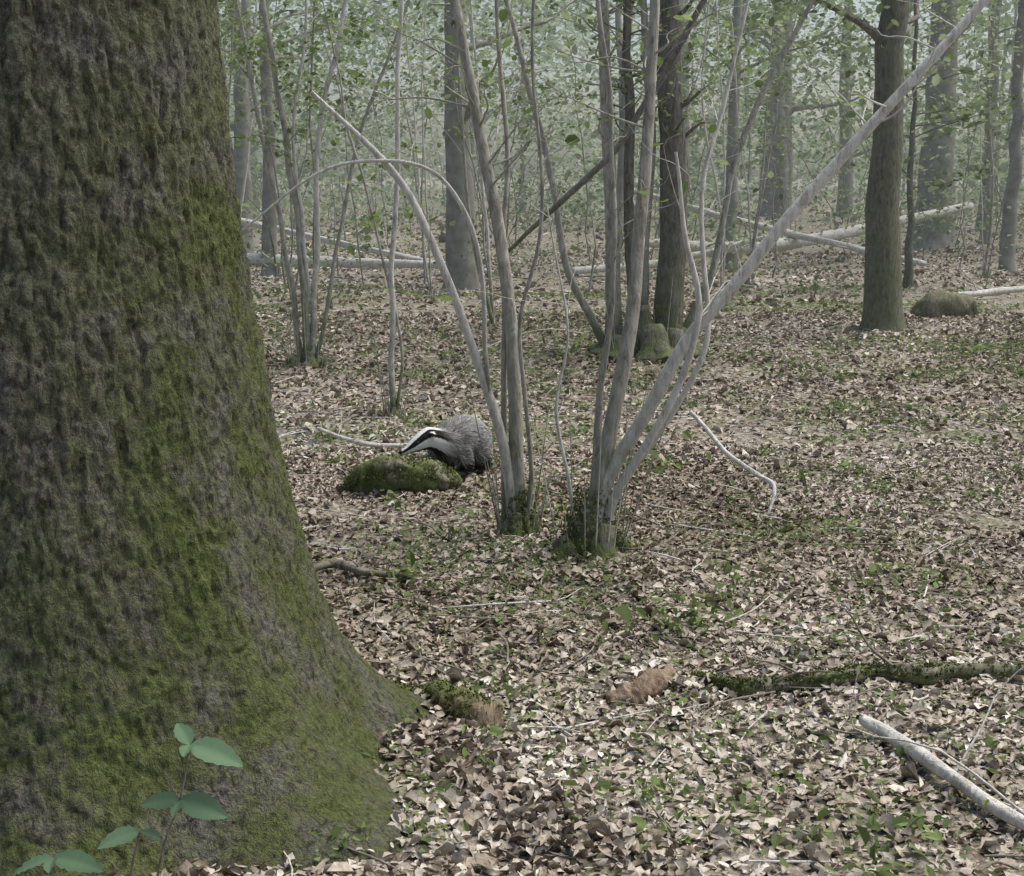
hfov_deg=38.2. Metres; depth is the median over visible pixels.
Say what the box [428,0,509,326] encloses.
hazel sapling
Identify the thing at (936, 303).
mossy mound
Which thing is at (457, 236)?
oak tree
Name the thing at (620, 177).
ash tree
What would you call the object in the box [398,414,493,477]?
badger
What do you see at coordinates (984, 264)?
hazel sapling
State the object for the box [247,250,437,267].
fallen log
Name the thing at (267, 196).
ash tree
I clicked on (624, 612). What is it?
ground plants
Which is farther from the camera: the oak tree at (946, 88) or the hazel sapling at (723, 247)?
the oak tree at (946, 88)
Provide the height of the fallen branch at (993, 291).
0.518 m
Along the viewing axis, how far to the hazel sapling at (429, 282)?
18.23 m
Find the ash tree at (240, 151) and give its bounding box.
[227,0,313,253]
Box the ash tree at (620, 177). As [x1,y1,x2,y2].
[486,0,751,263]
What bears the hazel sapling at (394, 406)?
on the ground
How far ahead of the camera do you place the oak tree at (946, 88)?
34.04 m
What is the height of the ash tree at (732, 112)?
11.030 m
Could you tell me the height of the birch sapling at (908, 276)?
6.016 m
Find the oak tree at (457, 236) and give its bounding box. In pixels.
[425,0,594,289]
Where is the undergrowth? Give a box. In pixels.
[219,0,1023,303]
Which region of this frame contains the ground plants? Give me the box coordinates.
[192,278,1023,875]
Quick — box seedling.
[12,723,242,875]
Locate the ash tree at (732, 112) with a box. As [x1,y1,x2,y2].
[683,0,855,268]
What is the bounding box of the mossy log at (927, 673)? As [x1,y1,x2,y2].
[686,605,1023,696]
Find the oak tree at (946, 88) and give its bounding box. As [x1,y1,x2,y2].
[912,0,1013,249]
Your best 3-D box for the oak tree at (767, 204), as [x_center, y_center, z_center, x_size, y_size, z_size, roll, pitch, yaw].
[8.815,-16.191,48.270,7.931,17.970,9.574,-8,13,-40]
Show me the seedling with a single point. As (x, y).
(202, 805)
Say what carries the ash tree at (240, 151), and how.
on the ground
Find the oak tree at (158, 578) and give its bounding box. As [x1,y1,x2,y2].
[0,0,444,875]
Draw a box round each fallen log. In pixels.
[241,217,512,277]
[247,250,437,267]
[571,235,765,273]
[634,188,926,265]
[649,195,975,253]
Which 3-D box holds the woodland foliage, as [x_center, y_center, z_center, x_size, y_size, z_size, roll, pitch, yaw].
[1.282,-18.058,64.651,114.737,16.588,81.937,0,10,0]
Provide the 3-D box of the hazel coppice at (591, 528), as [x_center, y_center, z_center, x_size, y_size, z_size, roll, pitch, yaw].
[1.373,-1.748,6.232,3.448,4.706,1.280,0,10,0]
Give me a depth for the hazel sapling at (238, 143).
19.55 m
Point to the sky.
(837, 77)
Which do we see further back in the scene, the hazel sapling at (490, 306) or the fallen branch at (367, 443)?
the hazel sapling at (490, 306)
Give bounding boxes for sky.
[219,0,1023,178]
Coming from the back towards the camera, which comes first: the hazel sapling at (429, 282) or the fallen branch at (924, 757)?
the hazel sapling at (429, 282)
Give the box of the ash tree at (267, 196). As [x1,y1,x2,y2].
[220,0,433,276]
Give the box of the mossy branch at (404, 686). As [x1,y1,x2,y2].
[391,680,423,695]
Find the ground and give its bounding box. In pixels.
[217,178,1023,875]
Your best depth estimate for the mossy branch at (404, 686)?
4.67 m
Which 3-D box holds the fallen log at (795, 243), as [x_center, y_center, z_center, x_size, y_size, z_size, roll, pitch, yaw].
[6.079,-4.160,28.492,8.138,1.104,1.267,-7,12,-33]
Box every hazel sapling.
[219,10,252,169]
[221,0,292,276]
[311,0,460,418]
[375,0,446,302]
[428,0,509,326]
[682,0,757,311]
[702,0,827,287]
[939,0,1016,277]
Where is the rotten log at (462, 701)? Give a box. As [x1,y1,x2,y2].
[420,678,508,730]
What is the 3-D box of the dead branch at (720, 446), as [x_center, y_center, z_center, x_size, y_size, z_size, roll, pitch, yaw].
[1.143,0.115,7.519,0.561,0.471,0.267,9,13,42]
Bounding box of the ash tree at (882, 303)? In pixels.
[741,0,1011,331]
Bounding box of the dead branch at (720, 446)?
[689,410,797,514]
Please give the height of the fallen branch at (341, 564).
0.143 m
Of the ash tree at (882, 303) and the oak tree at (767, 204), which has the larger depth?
the oak tree at (767, 204)
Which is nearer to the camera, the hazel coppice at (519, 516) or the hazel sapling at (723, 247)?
the hazel coppice at (519, 516)
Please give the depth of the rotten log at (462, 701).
4.43 m
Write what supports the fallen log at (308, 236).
on the ground
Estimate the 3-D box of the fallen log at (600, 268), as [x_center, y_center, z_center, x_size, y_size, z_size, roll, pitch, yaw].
[2.796,-3.140,25.093,3.628,0.701,1.084,0,10,0]
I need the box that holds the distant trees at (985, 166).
[217,0,1023,243]
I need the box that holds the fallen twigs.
[156,322,1023,875]
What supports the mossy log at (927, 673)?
on the ground
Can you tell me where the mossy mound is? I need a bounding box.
[909,290,979,318]
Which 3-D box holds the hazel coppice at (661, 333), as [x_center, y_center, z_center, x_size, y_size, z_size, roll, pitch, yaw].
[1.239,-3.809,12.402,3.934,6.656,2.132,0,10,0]
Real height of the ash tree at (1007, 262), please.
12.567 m
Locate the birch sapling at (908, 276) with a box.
[820,0,1023,287]
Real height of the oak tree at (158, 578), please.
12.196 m
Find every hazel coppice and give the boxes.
[218,0,436,369]
[241,0,589,538]
[423,0,989,567]
[470,0,852,361]
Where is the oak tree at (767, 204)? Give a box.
[689,0,865,218]
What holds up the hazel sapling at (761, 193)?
on the ground
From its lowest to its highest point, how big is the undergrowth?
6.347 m
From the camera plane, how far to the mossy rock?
7.63 m
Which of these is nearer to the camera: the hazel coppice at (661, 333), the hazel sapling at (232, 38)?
the hazel coppice at (661, 333)
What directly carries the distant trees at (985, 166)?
on the ground
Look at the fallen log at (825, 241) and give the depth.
27.73 m
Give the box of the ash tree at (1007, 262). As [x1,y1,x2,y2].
[998,0,1023,272]
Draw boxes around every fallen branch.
[314,542,406,577]
[316,408,407,447]
[849,664,1023,830]
[908,261,1023,296]
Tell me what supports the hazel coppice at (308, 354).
on the ground
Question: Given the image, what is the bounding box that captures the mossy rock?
[339,453,463,495]
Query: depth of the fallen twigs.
5.78 m
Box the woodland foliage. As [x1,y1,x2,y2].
[217,0,1023,258]

